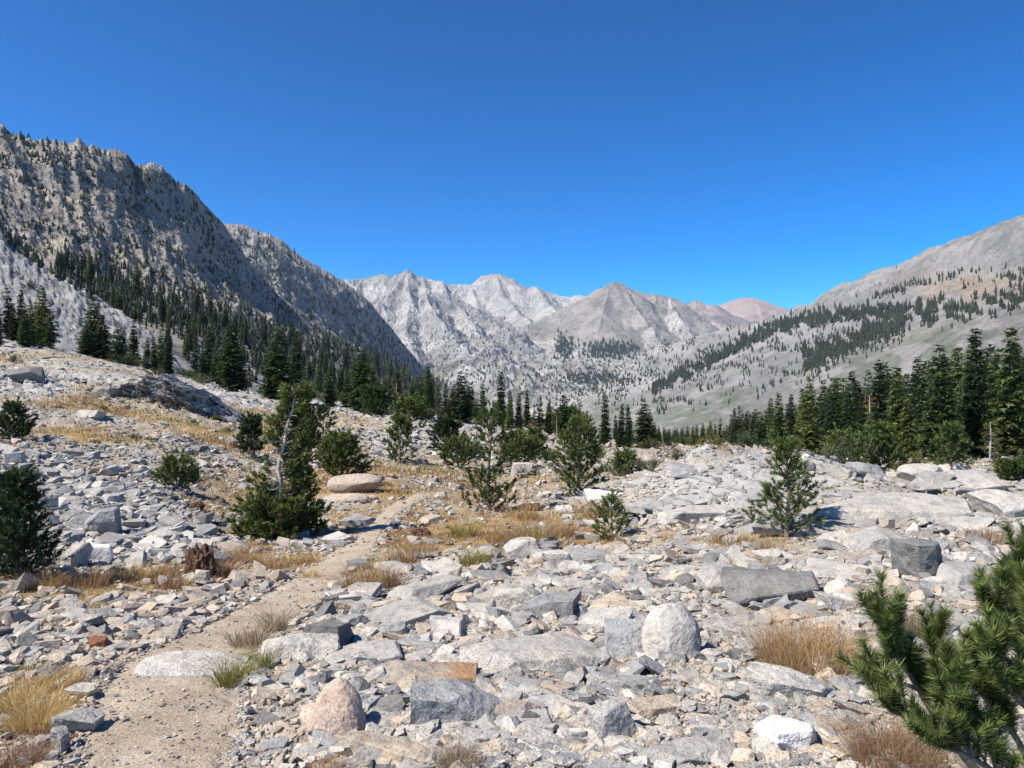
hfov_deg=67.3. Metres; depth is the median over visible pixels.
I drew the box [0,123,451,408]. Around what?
mountain slope
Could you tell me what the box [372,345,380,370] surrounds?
conifer
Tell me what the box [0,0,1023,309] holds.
sky
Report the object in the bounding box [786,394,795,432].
conifer
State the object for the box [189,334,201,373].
conifer
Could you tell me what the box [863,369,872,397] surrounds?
conifer
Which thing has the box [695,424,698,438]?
conifer
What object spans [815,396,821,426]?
conifer
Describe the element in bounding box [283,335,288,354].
conifer
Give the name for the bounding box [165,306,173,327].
conifer
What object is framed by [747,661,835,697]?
rock
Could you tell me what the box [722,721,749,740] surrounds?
rock
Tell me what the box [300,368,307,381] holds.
conifer
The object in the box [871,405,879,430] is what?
conifer
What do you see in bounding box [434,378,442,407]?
conifer
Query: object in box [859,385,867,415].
conifer
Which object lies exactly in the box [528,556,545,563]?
rock
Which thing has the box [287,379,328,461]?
pine tree
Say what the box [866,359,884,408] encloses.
conifer
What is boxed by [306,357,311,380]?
conifer
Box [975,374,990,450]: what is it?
conifer
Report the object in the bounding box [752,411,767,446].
conifer
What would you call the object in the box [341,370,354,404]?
conifer
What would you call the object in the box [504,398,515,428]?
conifer
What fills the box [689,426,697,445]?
conifer
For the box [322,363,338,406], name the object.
conifer
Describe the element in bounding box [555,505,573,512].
rock
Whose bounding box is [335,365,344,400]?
conifer
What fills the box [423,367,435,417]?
conifer
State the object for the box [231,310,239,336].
conifer
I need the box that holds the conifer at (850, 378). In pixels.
[844,371,860,413]
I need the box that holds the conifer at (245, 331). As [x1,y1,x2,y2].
[243,323,249,343]
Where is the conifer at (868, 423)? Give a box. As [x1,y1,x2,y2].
[862,411,872,456]
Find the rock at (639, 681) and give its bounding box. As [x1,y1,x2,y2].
[611,674,662,688]
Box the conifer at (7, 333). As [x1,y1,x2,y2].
[2,305,12,338]
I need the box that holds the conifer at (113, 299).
[108,292,115,305]
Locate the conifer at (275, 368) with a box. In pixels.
[254,327,298,398]
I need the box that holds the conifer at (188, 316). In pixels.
[184,312,190,338]
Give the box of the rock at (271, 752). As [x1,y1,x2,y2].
[264,746,292,756]
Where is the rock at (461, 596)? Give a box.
[452,592,473,601]
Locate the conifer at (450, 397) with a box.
[447,386,457,414]
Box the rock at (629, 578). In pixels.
[624,574,634,581]
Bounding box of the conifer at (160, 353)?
[155,328,165,370]
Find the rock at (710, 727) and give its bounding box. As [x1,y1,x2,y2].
[683,719,720,731]
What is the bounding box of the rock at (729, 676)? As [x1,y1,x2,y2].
[703,672,740,680]
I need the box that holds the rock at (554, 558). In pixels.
[543,549,571,567]
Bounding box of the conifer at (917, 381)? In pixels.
[910,371,921,408]
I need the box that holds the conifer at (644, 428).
[629,399,657,448]
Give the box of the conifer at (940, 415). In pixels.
[908,344,970,461]
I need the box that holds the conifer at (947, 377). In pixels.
[936,356,953,412]
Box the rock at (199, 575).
[193,569,209,582]
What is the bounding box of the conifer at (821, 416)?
[814,403,826,444]
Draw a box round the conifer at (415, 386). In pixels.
[413,375,418,392]
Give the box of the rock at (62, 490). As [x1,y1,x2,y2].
[54,485,74,495]
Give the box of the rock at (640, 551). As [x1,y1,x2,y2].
[636,549,645,553]
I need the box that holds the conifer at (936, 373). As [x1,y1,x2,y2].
[917,362,953,451]
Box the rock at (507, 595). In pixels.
[492,583,541,609]
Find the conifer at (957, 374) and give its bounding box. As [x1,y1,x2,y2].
[948,347,966,410]
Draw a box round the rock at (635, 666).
[616,658,645,675]
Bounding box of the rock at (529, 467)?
[510,462,532,477]
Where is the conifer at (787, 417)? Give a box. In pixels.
[784,404,793,434]
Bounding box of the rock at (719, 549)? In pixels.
[707,546,727,552]
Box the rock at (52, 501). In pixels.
[38,497,58,507]
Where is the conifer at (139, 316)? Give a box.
[138,303,142,323]
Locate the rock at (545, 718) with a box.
[496,708,552,726]
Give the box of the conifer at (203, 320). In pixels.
[200,307,206,328]
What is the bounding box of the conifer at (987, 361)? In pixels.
[970,349,999,399]
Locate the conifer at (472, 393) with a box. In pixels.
[463,383,476,414]
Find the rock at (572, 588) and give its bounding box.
[562,586,584,590]
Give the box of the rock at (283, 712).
[275,706,289,717]
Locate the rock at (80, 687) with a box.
[63,682,100,697]
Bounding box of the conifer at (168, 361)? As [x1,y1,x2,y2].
[161,335,174,373]
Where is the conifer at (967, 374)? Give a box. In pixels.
[962,358,975,411]
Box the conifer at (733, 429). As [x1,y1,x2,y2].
[728,408,739,444]
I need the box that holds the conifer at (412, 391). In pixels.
[409,381,414,396]
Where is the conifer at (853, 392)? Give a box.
[849,380,858,411]
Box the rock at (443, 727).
[435,721,468,734]
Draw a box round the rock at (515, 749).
[501,738,526,756]
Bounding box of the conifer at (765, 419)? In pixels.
[763,410,769,431]
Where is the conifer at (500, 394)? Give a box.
[494,372,507,424]
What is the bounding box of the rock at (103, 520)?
[84,506,121,533]
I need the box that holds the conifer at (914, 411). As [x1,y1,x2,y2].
[907,388,922,439]
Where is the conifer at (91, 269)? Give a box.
[85,256,95,284]
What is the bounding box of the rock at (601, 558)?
[598,554,624,562]
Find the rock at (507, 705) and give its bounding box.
[494,697,540,715]
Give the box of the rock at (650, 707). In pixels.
[625,693,682,718]
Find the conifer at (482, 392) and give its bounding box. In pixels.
[478,383,487,419]
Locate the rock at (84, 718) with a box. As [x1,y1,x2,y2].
[50,706,105,734]
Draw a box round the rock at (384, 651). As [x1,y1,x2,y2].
[324,639,402,663]
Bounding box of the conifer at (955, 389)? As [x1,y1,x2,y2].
[950,387,961,419]
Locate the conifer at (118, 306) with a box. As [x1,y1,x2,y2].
[113,288,123,310]
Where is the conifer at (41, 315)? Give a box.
[33,285,56,346]
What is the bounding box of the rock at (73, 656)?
[71,653,84,659]
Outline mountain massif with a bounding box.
[344,269,719,418]
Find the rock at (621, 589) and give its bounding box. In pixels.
[599,588,630,594]
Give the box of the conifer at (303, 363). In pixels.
[300,350,306,371]
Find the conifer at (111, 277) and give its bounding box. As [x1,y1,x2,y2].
[107,261,114,282]
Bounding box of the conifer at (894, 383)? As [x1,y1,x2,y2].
[878,367,913,438]
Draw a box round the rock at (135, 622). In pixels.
[127,620,141,626]
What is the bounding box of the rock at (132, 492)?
[125,489,144,495]
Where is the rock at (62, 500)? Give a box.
[58,497,70,506]
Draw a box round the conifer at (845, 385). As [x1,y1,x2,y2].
[838,378,848,417]
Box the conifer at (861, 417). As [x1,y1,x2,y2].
[855,403,865,436]
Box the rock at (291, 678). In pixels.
[284,676,308,687]
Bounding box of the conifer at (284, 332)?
[279,321,289,345]
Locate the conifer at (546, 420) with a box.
[543,406,548,431]
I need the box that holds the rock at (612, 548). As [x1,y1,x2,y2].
[593,541,628,552]
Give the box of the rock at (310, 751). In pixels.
[292,741,341,760]
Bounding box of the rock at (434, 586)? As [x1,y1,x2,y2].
[387,575,461,598]
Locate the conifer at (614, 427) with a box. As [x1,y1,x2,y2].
[612,415,617,438]
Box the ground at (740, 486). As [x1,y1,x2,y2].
[0,338,1023,767]
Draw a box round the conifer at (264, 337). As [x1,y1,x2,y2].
[261,320,269,345]
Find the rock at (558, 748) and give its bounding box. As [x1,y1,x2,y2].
[552,745,562,751]
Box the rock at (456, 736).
[451,734,462,739]
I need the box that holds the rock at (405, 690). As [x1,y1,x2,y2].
[402,687,410,695]
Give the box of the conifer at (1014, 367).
[997,344,1018,394]
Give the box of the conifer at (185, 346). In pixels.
[181,334,189,356]
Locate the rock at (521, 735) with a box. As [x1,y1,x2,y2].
[501,732,527,742]
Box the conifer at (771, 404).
[767,398,775,426]
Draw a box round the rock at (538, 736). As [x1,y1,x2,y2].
[523,728,563,744]
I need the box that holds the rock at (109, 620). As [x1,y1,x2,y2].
[106,617,122,624]
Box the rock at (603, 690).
[595,681,641,696]
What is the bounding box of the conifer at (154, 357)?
[149,336,158,370]
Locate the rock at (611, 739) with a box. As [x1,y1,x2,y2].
[603,735,634,744]
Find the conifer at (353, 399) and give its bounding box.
[343,348,375,410]
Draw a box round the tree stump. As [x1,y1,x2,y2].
[184,542,216,574]
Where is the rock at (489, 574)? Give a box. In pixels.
[469,569,512,579]
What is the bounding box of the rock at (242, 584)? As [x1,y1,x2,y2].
[231,579,247,588]
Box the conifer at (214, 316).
[212,302,218,329]
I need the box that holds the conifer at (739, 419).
[737,405,742,432]
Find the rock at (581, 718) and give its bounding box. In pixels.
[565,714,588,723]
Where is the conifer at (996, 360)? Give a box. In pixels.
[978,347,1017,451]
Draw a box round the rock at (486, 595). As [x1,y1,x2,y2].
[473,586,497,600]
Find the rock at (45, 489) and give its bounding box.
[37,487,49,491]
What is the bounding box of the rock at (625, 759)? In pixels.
[620,756,630,762]
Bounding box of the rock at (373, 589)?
[347,582,381,597]
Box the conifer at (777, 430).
[766,392,788,449]
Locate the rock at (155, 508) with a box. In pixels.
[138,503,165,511]
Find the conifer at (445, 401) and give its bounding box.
[439,384,448,414]
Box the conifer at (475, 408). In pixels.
[471,398,479,421]
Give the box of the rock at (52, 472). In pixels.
[45,468,58,475]
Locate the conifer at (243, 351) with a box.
[241,342,246,363]
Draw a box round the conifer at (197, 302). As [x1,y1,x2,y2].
[193,289,200,314]
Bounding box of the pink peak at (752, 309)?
[719,298,789,321]
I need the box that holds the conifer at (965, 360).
[957,346,978,384]
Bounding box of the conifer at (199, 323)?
[196,314,201,332]
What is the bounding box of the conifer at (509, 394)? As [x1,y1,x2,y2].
[506,390,514,421]
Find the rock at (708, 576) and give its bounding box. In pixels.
[697,562,733,592]
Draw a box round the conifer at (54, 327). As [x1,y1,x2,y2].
[45,300,62,343]
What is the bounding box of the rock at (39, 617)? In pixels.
[32,615,48,619]
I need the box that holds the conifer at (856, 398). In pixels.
[850,381,866,435]
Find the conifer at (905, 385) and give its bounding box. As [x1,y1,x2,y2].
[888,376,919,449]
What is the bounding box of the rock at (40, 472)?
[20,467,42,475]
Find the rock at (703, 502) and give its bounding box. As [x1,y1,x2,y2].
[694,498,707,504]
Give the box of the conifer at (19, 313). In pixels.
[14,290,26,334]
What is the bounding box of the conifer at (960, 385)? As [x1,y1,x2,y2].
[951,379,979,453]
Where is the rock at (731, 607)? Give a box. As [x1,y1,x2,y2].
[720,602,749,615]
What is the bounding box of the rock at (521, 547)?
[503,537,538,558]
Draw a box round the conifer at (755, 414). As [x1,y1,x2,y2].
[752,409,757,426]
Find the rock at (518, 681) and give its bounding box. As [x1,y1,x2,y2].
[504,677,529,685]
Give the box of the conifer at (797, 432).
[794,419,801,437]
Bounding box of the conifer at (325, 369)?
[322,353,328,379]
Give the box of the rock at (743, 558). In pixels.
[734,555,754,560]
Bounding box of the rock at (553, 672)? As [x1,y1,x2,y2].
[547,664,577,679]
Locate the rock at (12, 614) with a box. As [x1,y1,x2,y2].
[0,605,33,625]
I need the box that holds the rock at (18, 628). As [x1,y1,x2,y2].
[11,625,24,632]
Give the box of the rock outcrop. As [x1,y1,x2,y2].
[99,373,243,423]
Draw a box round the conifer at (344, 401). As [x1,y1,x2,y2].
[340,371,351,407]
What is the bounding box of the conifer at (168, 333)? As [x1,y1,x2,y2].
[166,325,172,350]
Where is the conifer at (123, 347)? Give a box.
[116,327,128,362]
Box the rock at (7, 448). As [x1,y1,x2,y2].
[0,443,20,454]
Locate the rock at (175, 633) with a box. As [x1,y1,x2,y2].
[151,628,181,639]
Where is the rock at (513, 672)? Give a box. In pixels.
[489,667,524,679]
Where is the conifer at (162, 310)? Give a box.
[157,294,166,322]
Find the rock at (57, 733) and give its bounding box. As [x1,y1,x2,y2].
[50,726,70,753]
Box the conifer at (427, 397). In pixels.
[423,379,433,419]
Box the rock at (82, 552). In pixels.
[43,542,92,567]
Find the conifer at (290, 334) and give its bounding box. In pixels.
[287,318,297,345]
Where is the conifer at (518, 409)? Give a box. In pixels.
[514,393,523,426]
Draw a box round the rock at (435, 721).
[405,719,438,738]
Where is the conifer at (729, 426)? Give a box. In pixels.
[727,414,731,435]
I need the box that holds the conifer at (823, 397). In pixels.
[822,395,831,429]
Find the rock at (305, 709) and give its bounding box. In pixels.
[298,701,314,724]
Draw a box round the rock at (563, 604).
[524,590,581,618]
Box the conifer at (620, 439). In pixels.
[614,403,625,446]
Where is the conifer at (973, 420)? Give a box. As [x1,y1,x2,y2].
[956,328,994,457]
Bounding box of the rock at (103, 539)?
[94,536,123,544]
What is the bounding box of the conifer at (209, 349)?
[198,327,216,377]
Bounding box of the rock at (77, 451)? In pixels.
[60,447,83,455]
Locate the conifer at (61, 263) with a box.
[58,256,63,271]
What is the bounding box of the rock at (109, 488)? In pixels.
[101,485,118,492]
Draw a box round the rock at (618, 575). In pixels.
[612,568,641,580]
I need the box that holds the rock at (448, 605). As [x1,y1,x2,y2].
[429,600,465,610]
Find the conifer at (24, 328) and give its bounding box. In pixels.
[16,304,32,346]
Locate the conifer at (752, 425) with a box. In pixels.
[749,412,755,439]
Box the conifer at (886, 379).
[878,361,892,418]
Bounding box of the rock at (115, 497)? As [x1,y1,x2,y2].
[102,493,124,502]
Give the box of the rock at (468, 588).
[454,582,480,592]
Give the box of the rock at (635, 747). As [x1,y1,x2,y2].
[624,742,645,756]
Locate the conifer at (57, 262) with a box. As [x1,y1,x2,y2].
[54,255,59,269]
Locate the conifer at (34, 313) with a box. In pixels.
[29,302,40,336]
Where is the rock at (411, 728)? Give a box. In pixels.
[397,724,416,733]
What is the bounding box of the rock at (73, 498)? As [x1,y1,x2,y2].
[64,496,80,500]
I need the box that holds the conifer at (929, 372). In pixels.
[919,361,933,400]
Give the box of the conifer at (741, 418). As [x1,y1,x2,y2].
[738,410,744,429]
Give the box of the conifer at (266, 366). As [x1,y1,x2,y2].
[259,362,274,393]
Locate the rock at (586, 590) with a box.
[571,588,600,593]
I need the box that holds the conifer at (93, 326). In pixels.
[76,297,111,353]
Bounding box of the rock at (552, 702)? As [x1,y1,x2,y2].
[532,694,576,716]
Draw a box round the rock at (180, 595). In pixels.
[174,593,185,599]
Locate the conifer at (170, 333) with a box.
[167,325,173,344]
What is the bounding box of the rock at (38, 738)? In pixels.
[32,734,50,743]
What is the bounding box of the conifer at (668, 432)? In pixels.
[665,428,671,443]
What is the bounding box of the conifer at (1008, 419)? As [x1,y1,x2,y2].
[985,327,1023,456]
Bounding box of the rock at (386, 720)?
[366,708,395,726]
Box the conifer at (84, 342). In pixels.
[75,323,94,354]
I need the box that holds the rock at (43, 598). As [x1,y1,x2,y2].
[37,596,49,601]
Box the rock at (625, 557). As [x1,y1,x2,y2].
[620,554,647,559]
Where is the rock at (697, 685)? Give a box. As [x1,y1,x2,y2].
[693,677,729,693]
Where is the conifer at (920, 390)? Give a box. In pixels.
[914,360,931,430]
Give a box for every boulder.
[7,366,44,381]
[75,410,106,418]
[89,386,114,398]
[306,677,365,734]
[323,493,370,502]
[327,473,381,492]
[369,495,377,499]
[584,488,622,502]
[641,603,701,663]
[720,567,821,607]
[796,460,815,471]
[896,463,943,480]
[943,470,1009,489]
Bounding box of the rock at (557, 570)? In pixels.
[549,568,581,573]
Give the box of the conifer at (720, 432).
[716,418,725,444]
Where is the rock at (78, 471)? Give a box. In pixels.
[69,469,85,475]
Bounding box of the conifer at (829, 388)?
[824,387,834,421]
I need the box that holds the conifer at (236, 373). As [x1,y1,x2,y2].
[213,323,254,391]
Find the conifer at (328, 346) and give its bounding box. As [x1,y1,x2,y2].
[325,335,330,359]
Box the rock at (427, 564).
[421,560,434,571]
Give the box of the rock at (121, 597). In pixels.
[105,595,125,604]
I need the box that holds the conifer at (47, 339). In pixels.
[41,317,56,347]
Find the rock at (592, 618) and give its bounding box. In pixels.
[578,606,632,632]
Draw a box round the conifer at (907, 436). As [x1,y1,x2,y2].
[893,393,921,457]
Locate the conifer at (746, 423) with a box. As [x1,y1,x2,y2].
[742,412,748,431]
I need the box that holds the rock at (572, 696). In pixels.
[559,693,597,700]
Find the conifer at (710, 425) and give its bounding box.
[708,421,713,439]
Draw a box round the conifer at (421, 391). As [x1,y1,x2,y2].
[413,375,430,417]
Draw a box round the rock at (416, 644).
[397,639,442,648]
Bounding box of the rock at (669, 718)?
[655,714,681,725]
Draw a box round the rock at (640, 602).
[631,599,658,605]
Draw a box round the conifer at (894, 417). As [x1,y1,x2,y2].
[882,370,912,456]
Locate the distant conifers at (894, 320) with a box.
[0,128,1023,413]
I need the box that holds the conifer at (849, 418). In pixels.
[840,388,857,445]
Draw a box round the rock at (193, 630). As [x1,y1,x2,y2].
[183,626,203,633]
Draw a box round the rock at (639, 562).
[626,558,643,566]
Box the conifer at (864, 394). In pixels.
[862,387,869,415]
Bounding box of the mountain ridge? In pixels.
[223,223,463,411]
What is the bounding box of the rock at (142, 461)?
[135,459,147,463]
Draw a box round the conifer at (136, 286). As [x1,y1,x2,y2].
[130,262,142,297]
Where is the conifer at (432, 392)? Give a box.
[430,384,436,412]
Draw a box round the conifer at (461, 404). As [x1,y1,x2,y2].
[449,371,477,421]
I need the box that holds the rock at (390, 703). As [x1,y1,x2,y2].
[376,694,404,711]
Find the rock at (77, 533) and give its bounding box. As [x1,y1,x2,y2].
[69,529,84,537]
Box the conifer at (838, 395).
[831,379,843,411]
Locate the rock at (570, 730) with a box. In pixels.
[556,728,595,739]
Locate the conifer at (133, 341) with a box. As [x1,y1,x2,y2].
[127,319,141,366]
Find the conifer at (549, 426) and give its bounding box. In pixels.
[545,400,553,433]
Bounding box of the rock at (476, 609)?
[456,602,511,618]
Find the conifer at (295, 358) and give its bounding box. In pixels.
[288,329,303,386]
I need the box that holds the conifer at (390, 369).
[388,360,394,378]
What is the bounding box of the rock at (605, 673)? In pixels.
[578,665,618,681]
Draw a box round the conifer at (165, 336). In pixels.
[164,326,167,344]
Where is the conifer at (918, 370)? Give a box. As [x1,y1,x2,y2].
[906,355,926,394]
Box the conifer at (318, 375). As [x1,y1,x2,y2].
[312,364,323,398]
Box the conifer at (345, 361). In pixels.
[343,350,349,370]
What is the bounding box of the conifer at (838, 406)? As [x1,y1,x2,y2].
[820,377,846,431]
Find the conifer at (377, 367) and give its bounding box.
[374,349,381,376]
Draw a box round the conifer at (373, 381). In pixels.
[370,368,378,401]
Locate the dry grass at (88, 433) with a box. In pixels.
[0,345,1017,740]
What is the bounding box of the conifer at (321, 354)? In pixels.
[317,347,323,365]
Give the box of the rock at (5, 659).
[0,655,15,665]
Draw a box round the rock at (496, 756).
[481,748,506,759]
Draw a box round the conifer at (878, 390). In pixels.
[866,363,889,421]
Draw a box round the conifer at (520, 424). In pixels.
[515,410,524,429]
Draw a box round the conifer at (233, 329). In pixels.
[229,317,238,340]
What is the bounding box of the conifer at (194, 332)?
[190,322,199,352]
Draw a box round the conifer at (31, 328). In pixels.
[23,305,39,346]
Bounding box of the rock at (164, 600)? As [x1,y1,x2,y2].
[155,594,175,604]
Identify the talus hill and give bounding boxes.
[0,220,183,374]
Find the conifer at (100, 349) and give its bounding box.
[90,315,115,359]
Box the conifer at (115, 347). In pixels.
[105,321,126,361]
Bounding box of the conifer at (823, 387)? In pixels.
[815,380,827,412]
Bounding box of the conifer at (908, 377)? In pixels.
[903,374,914,406]
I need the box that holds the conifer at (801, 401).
[793,392,807,438]
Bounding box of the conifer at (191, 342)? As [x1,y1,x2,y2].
[181,323,194,351]
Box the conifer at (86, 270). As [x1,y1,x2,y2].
[84,252,95,280]
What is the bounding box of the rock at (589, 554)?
[567,547,616,562]
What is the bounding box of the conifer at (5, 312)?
[0,285,16,335]
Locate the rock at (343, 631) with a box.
[303,619,353,645]
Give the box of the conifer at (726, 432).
[724,425,728,441]
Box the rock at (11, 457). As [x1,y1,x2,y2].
[4,451,25,463]
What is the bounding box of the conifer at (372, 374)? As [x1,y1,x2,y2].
[367,364,375,397]
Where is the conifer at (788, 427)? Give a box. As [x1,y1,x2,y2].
[785,421,790,437]
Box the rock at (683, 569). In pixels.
[659,565,698,574]
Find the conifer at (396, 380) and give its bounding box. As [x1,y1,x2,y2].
[389,362,404,404]
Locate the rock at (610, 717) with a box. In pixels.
[586,696,636,738]
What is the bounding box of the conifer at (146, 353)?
[141,337,152,369]
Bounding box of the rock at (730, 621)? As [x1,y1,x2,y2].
[712,613,754,631]
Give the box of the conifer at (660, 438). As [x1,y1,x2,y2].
[657,427,661,440]
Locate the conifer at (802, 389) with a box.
[792,388,807,436]
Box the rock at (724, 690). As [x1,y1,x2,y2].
[722,688,731,697]
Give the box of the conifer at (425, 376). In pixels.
[423,364,430,385]
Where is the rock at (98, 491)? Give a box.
[83,488,103,495]
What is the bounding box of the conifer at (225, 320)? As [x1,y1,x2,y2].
[220,304,229,328]
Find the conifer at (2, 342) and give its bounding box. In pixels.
[0,314,5,345]
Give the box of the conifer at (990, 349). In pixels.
[982,344,1000,394]
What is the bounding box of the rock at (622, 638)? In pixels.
[604,618,643,659]
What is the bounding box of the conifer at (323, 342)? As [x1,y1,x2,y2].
[321,330,325,351]
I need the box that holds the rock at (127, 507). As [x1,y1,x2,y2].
[120,505,134,511]
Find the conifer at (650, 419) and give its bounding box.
[646,410,652,433]
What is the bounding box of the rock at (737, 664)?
[715,658,742,671]
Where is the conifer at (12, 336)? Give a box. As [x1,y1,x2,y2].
[7,304,18,340]
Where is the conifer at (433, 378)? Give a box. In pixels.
[431,373,436,390]
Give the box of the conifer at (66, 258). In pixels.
[64,247,69,270]
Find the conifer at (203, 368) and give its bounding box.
[199,347,210,381]
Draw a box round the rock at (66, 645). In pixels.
[59,643,73,648]
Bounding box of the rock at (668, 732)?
[645,726,672,738]
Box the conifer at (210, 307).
[206,294,213,317]
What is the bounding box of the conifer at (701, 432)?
[699,423,705,438]
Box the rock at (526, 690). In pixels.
[497,686,544,696]
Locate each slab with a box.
[134,650,245,676]
[258,632,340,663]
[332,730,445,763]
[362,596,454,626]
[371,660,477,684]
[459,631,601,672]
[605,501,657,514]
[637,735,734,765]
[656,505,733,524]
[741,626,829,648]
[751,511,877,536]
[801,558,876,582]
[811,492,974,523]
[841,526,910,552]
[936,560,997,585]
[967,489,1023,517]
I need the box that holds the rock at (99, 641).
[88,635,109,648]
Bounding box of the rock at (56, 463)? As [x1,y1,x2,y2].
[48,461,70,465]
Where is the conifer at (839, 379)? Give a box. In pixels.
[833,378,841,394]
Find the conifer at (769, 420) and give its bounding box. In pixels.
[766,406,772,437]
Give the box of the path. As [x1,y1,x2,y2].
[70,493,428,767]
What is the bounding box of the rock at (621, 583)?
[615,580,628,587]
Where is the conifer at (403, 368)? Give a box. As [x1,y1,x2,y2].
[400,362,407,384]
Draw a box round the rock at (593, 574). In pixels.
[581,571,597,576]
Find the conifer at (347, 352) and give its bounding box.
[345,343,350,363]
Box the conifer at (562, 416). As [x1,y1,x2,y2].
[552,395,572,438]
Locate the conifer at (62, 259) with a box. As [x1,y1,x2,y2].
[58,251,65,272]
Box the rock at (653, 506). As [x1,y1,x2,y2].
[638,502,663,514]
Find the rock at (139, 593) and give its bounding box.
[130,591,147,596]
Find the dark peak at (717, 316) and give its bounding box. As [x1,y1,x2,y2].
[686,300,752,329]
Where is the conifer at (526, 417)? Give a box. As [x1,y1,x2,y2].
[522,390,531,426]
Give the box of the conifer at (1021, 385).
[1013,355,1023,428]
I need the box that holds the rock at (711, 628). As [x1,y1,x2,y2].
[704,625,728,632]
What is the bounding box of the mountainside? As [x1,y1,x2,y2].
[543,215,1023,440]
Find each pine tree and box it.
[0,396,38,437]
[0,460,73,579]
[148,447,202,488]
[218,379,334,539]
[231,410,267,455]
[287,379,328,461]
[307,403,337,446]
[315,426,374,475]
[357,379,396,415]
[382,412,417,462]
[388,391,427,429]
[426,411,465,449]
[432,433,478,467]
[461,398,523,510]
[491,427,542,463]
[521,423,552,461]
[545,403,589,434]
[546,414,609,495]
[588,488,633,539]
[608,445,643,474]
[740,431,833,537]
[817,421,858,455]
[830,517,1023,767]
[851,420,914,468]
[929,420,980,465]
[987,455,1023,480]
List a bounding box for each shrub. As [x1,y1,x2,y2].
[2,355,24,361]
[20,280,35,287]
[104,354,152,365]
[125,433,143,438]
[144,367,166,375]
[171,367,187,374]
[181,368,201,379]
[193,374,212,383]
[208,414,223,419]
[217,427,237,432]
[222,377,233,388]
[313,389,324,398]
[361,401,388,415]
[408,405,440,418]
[435,406,444,414]
[506,461,541,473]
[539,449,564,461]
[589,445,610,452]
[598,455,640,476]
[629,455,661,470]
[635,437,666,449]
[650,430,671,445]
[663,440,677,447]
[664,447,684,460]
[669,435,689,444]
[695,432,725,445]
[718,427,769,447]
[729,429,748,443]
[734,419,789,446]
[822,428,881,466]
[822,445,834,457]
[882,459,905,471]
[903,448,933,463]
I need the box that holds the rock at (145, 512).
[138,510,160,515]
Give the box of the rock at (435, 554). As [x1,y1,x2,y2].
[421,550,441,557]
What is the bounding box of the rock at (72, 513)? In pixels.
[62,510,84,516]
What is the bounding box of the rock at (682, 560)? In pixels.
[676,557,692,562]
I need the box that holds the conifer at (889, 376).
[880,369,895,393]
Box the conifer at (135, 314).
[131,303,138,320]
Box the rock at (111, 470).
[99,465,122,475]
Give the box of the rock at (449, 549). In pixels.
[442,548,458,553]
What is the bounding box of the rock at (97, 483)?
[91,481,107,487]
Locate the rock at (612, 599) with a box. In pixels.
[588,592,641,610]
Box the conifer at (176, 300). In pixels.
[174,293,177,308]
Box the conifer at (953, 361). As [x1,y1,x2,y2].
[948,350,961,393]
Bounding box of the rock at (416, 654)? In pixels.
[404,648,436,657]
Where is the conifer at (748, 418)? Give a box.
[745,410,750,430]
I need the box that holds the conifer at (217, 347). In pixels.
[210,336,221,379]
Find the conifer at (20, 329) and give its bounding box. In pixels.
[15,315,23,343]
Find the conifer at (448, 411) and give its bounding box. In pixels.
[445,400,450,415]
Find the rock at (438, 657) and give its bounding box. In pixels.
[429,652,458,661]
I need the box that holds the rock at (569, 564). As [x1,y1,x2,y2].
[556,560,588,568]
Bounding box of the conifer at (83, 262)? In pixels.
[79,249,86,273]
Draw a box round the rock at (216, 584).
[204,583,234,590]
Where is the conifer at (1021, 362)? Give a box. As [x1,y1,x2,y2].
[1012,357,1023,411]
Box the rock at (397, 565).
[375,560,407,569]
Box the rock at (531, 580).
[516,576,553,587]
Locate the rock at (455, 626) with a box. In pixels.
[429,615,467,637]
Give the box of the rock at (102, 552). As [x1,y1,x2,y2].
[72,542,113,562]
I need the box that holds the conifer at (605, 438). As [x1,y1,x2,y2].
[598,394,611,444]
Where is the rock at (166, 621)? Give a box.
[158,617,176,625]
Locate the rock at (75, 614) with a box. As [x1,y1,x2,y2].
[59,608,88,619]
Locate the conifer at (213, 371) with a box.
[209,351,223,383]
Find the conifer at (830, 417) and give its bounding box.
[818,391,840,455]
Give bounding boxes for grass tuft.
[0,564,81,591]
[0,664,90,713]
[0,673,122,735]
[0,716,69,767]
[1,657,76,686]
[28,651,99,688]
[43,558,122,589]
[59,593,107,611]
[88,558,156,583]
[113,555,194,577]
[141,567,194,589]
[175,635,297,689]
[202,552,256,578]
[212,608,289,650]
[215,539,298,563]
[229,632,290,670]
[234,595,316,632]
[251,546,292,569]
[291,553,320,564]
[293,562,326,577]
[298,739,356,767]
[306,551,406,588]
[308,592,358,610]
[357,560,411,587]
[378,544,428,563]
[394,531,457,557]
[417,729,501,767]
[443,517,488,537]
[445,568,480,586]
[447,542,512,565]
[470,519,545,544]
[486,511,580,541]
[499,501,538,520]
[535,514,585,537]
[557,500,587,513]
[564,540,615,552]
[573,497,622,518]
[652,543,683,556]
[658,529,683,541]
[674,589,921,676]
[703,526,755,545]
[709,552,751,564]
[733,529,808,551]
[756,552,782,566]
[775,689,981,767]
[863,587,970,639]
[953,522,1016,544]
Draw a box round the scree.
[0,340,1023,767]
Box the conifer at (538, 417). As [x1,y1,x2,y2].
[532,395,547,430]
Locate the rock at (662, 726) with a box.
[642,725,665,728]
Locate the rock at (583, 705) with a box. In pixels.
[572,702,590,710]
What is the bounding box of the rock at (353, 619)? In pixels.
[338,613,368,625]
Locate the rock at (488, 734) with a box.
[478,730,510,738]
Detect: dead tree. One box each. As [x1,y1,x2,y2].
[528,420,537,428]
[860,395,880,422]
[977,422,1003,459]
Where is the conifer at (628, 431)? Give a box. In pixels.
[624,404,633,446]
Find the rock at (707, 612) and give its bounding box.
[702,608,728,616]
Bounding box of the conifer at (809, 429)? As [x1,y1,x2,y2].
[795,379,825,454]
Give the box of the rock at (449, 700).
[409,678,501,724]
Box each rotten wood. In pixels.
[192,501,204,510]
[410,527,430,535]
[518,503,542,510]

